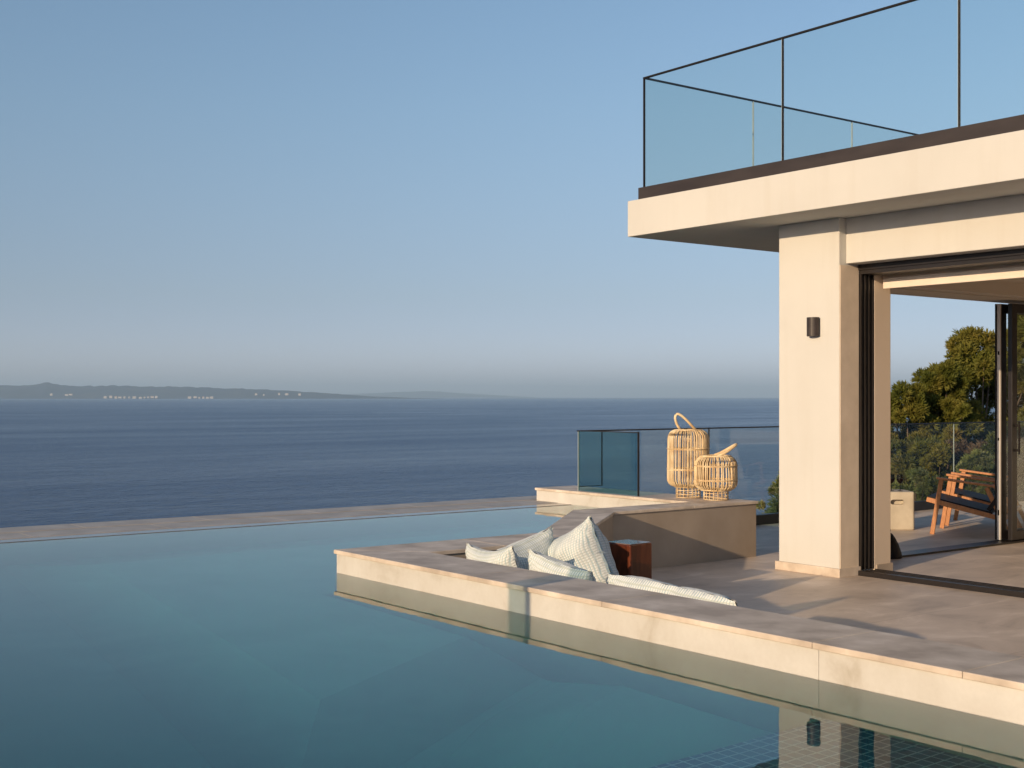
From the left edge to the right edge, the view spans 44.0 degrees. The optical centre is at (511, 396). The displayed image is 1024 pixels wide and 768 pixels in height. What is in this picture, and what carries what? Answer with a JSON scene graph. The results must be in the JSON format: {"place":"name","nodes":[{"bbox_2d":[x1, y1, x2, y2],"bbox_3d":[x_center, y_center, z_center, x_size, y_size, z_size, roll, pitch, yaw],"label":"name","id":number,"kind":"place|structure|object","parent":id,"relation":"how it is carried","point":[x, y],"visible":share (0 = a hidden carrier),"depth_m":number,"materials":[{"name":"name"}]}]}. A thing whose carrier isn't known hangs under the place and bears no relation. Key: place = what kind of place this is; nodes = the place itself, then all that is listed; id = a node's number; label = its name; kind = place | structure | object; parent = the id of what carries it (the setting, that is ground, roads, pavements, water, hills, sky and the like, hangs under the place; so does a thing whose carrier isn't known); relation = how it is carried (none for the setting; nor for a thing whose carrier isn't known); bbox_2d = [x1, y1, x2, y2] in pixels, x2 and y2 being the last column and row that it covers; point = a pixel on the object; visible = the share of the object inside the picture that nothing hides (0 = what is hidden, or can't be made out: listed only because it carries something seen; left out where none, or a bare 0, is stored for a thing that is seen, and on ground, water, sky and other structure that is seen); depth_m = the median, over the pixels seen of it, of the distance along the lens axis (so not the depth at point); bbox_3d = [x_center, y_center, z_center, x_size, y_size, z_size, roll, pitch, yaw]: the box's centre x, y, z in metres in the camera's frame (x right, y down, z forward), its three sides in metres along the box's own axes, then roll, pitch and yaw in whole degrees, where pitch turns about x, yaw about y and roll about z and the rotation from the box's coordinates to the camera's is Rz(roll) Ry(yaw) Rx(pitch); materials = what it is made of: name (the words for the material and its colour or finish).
{"place":"outdoors","nodes":[
{"label":"outdoors","id":0,"kind":"place"},
{"bbox_2d":[0,382,439,398],"bbox_3d":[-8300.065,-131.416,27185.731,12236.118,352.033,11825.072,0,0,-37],"label":"headland","id":1,"kind":"structure","parent":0,"point":[44,390],"depth_m":25760.26,"materials":[{"name":"grey"}]},
{"bbox_2d":[345,391,539,397],"bbox_3d":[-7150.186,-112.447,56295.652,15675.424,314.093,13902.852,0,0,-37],"label":"distant hills","id":2,"kind":"structure","parent":0,"point":[426,394],"depth_m":54906.89,"materials":[{"name":"grey"}]},
{"bbox_2d":[0,397,1022,527],"bbox_3d":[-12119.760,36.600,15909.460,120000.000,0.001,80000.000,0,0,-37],"label":"sea","id":3,"kind":"structure","parent":0,"point":[68,461],"depth_m":848.93,"materials":[{"name":"liquid"}]},
{"bbox_2d":[0,0,1023,396],"label":"sky","id":4,"kind":"structure","parent":0,"point":[320,196],"materials":[{"name":"blue"}]},
{"bbox_2d":[652,501,1023,656],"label":"terrace","id":5,"kind":"structure","parent":0,"point":[967,618],"depth_m":10.59,"materials":[{"name":"stone"}]},
{"bbox_2d":[608,539,651,578],"bbox_3d":[0.926,1.374,10.043,0.260,0.452,0.270,0,0,-42],"label":"stump stool","id":6,"kind":"object","parent":5,"relation":"on","point":[632,557],"visible":0.45,"depth_m":9.94,"materials":[{"name":"red wood"}]},
{"bbox_2d":[334,499,1023,724],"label":"lounge wall","id":7,"kind":"structure","parent":5,"relation":"on","point":[986,683],"depth_m":6.39,"materials":[{"name":"beige stone"}]},
{"bbox_2d":[465,543,521,567],"bbox_3d":[-0.111,1.172,8.238,0.260,0.440,0.530,-22,10,-34],"label":"cushion","id":8,"kind":"object","parent":7,"relation":"on","point":[508,556],"visible":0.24,"depth_m":8.08,"materials":[{"name":"fabric"}]},
{"bbox_2d":[496,527,553,569],"bbox_3d":[0.064,1.163,8.709,0.550,0.440,0.316,-18,26,-42],"label":"cushion","id":9,"kind":"object","parent":7,"relation":"on","point":[541,541],"visible":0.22,"depth_m":8.66,"materials":[{"name":"fabric"}]},
{"bbox_2d":[528,549,595,580],"bbox_3d":[0.322,1.186,7.725,0.278,0.440,0.560,-29,27,-35],"label":"cushion","id":10,"kind":"object","parent":7,"relation":"on","point":[539,561],"visible":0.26,"depth_m":7.65,"materials":[{"name":"fabric"}]},
{"bbox_2d":[548,516,618,583],"bbox_3d":[0.463,1.151,8.754,0.488,0.520,0.540,-8,-18,-46],"label":"cushion","id":11,"kind":"object","parent":7,"relation":"on","point":[585,545],"visible":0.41,"depth_m":8.56,"materials":[{"name":"fabric"}]},
{"bbox_2d":[607,574,678,593],"bbox_3d":[0.787,1.210,7.036,0.268,0.441,0.630,-27,17,-34],"label":"back cushion","id":12,"kind":"object","parent":7,"relation":"on","point":[643,583],"visible":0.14,"depth_m":6.98,"materials":[{"name":"fabric"}]},
{"bbox_2d":[668,586,738,606],"bbox_3d":[1.024,1.223,6.726,0.272,0.441,0.588,-27,18,-33],"label":"back cushion","id":13,"kind":"object","parent":7,"relation":"on","point":[696,593],"visible":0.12,"depth_m":6.62,"materials":[{"name":"fabric"}]},
{"bbox_2d":[577,421,1023,524],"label":"glass railing","id":14,"kind":"object","parent":5,"relation":"on","point":[767,518],"visible":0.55,"depth_m":15.95,"materials":[{"name":"glass"}]},
{"bbox_2d":[628,114,1023,597],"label":"villa","id":15,"kind":"object","parent":5,"relation":"on","point":[855,237],"visible":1,"depth_m":11.35,"materials":[{"name":"paint"}]},
{"bbox_2d":[643,0,960,186],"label":"glass balustrade","id":16,"kind":"object","parent":15,"relation":"on","point":[782,106],"visible":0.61,"depth_m":11.48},
{"bbox_2d":[807,317,819,336],"bbox_3d":[2.701,-0.630,11.417,0.085,0.170,0.124,0,0,-37],"label":"wall lamp","id":17,"kind":"object","parent":15,"relation":"attached to","point":[813,326],"visible":1,"depth_m":11.38,"materials":[{"name":"metal"}]},
{"bbox_2d":[890,529,901,558],"bbox_3d":[3.716,1.458,12.650,0.336,0.283,0.336,0,0,-37],"label":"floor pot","id":18,"kind":"object","parent":15,"relation":"on","point":[895,551],"visible":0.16,"depth_m":12.53,"materials":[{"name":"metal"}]},
{"bbox_2d":[995,304,1023,539],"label":"sliding door","id":19,"kind":"structure","parent":15,"relation":"in","point":[1001,533],"depth_m":13.93,"materials":[{"name":"metal"}]},
{"bbox_2d":[1008,303,1023,539],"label":"sliding door","id":20,"kind":"structure","parent":15,"relation":"in","point":[1013,534],"depth_m":13.89,"materials":[{"name":"metal"}]},
{"bbox_2d":[890,489,913,529],"bbox_3d":[4.633,1.371,15.450,0.420,0.457,0.420,0,0,0],"label":"concrete stool","id":21,"kind":"object","parent":5,"relation":"on","point":[901,509],"visible":0.53,"depth_m":15.24,"materials":[{"name":"beige concrete"}]},
{"bbox_2d":[926,458,1023,533],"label":"lounge chair","id":22,"kind":"object","parent":5,"relation":"on","point":[939,497],"visible":0.66,"depth_m":14.75,"materials":[{"name":"brown wood"}]},
{"bbox_2d":[942,469,1023,527],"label":"lounge chair","id":23,"kind":"object","parent":5,"relation":"on","point":[960,492],"visible":0.56,"depth_m":15.77,"materials":[{"name":"brown wood"}]},
{"bbox_2d":[955,447,994,494],"bbox_3d":[7.389,1.848,19.951,0.855,2.119,1.260,0,0,37],"label":"olive shrub","id":24,"kind":"object","parent":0,"point":[976,457],"visible":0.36,"depth_m":19.80,"materials":[{"name":"green plant"}]},
{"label":"hillside","id":25,"kind":"structure","parent":0,"visible":0},
{"bbox_2d":[756,474,778,513],"bbox_3d":[3.804,2.003,17.251,1.059,2.217,0.983,0,0,-37],"label":"leafy shrub","id":26,"kind":"object","parent":25,"relation":"on","point":[774,500],"visible":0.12,"depth_m":17.29,"materials":[{"name":"green plant"}]},
{"bbox_2d":[890,466,939,500],"bbox_3d":[6.097,2.087,19.164,1.256,2.117,1.114,0,0,-37],"label":"leafy shrub","id":27,"kind":"object","parent":25,"relation":"on","point":[921,479],"visible":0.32,"depth_m":19.09,"materials":[{"name":"green plant"}]},
{"bbox_2d":[890,380,963,474],"bbox_3d":[7.793,1.837,24.944,2.221,4.378,2.036,0,0,-37],"label":"pine tree","id":28,"kind":"object","parent":25,"relation":"on","point":[914,407],"visible":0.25,"depth_m":24.74,"materials":[{"name":"green plant"}]},
{"bbox_2d":[895,438,970,497],"bbox_3d":[6.827,1.984,20.652,1.466,2.644,1.580,0,0,-10],"label":"scrub bush","id":29,"kind":"object","parent":25,"relation":"on","point":[927,453],"visible":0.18,"depth_m":20.39,"materials":[{"name":"green plant"}]},
{"bbox_2d":[890,436,985,499],"bbox_3d":[6.587,2.211,20.953,2.325,3.148,2.290,0,0,0],"label":"scrub bush","id":30,"kind":"object","parent":25,"relation":"on","point":[905,460],"visible":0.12,"depth_m":20.57,"materials":[{"name":"green plant"}]},
{"bbox_2d":[901,358,983,471],"bbox_3d":[8.762,1.431,25.903,1.916,4.448,1.918,0,0,5],"label":"pine tree","id":31,"kind":"object","parent":25,"relation":"on","point":[940,379],"visible":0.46,"depth_m":25.66,"materials":[{"name":"green plant"}]},
{"bbox_2d":[897,324,1023,467],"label":"pine tree","id":32,"kind":"object","parent":25,"relation":"on","point":[971,356],"visible":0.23,"depth_m":27.43,"materials":[{"name":"green plant"}]},
{"bbox_2d":[945,437,994,483],"bbox_3d":[7.989,2.089,22.071,1.918,2.808,2.119,0,0,0],"label":"scrub bush","id":33,"kind":"object","parent":25,"relation":"on","point":[962,447],"visible":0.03,"depth_m":21.99,"materials":[{"name":"green plant"}]},
{"bbox_2d":[944,428,1023,492],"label":"scrub bush","id":34,"kind":"object","parent":25,"relation":"on","point":[990,439],"visible":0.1,"depth_m":20.72,"materials":[{"name":"green plant"}]},
{"bbox_2d":[979,315,1023,417],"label":"pine tree","id":35,"kind":"object","parent":25,"relation":"on","point":[1020,328],"visible":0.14,"depth_m":30.48,"materials":[{"name":"green plant"}]},
{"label":"pool basin","id":36,"kind":"structure","parent":0,"visible":0},
{"bbox_2d":[0,496,570,542],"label":"pool edge","id":37,"kind":"object","parent":36,"relation":"attached to","point":[63,531],"visible":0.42,"depth_m":12.34,"materials":[{"name":"stone"}]},
{"bbox_2d":[0,505,1023,767],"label":"pool water","id":38,"kind":"structure","parent":36,"relation":"in","point":[268,647],"depth_m":5.33,"materials":[{"name":"teal liquid"}]},
{"bbox_2d":[535,486,722,507],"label":"pool wall","id":39,"kind":"structure","parent":36,"relation":"on","point":[594,497],"depth_m":13.81,"materials":[{"name":"beige stone"}]},
{"bbox_2d":[578,430,638,495],"bbox_3d":[1.035,0.707,13.708,0.018,0.675,0.978,0,0,-37],"label":"glass screen","id":40,"kind":"object","parent":39,"relation":"on","point":[637,456],"visible":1,"depth_m":13.32,"materials":[{"name":"glass"}]},
{"bbox_2d":[666,413,709,497],"bbox_3d":[1.825,0.602,13.132,0.451,0.878,0.451,0,0,0],"label":"rattan lantern","id":41,"kind":"object","parent":39,"relation":"on","point":[687,448],"visible":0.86,"depth_m":13.02,"materials":[{"name":"wicker"}]},
{"bbox_2d":[694,443,737,500],"bbox_3d":[2.066,0.755,12.850,0.447,0.573,0.447,0,0,0],"label":"rattan lantern","id":42,"kind":"object","parent":39,"relation":"on","point":[732,478],"visible":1,"depth_m":12.73,"materials":[{"name":"wicker"}]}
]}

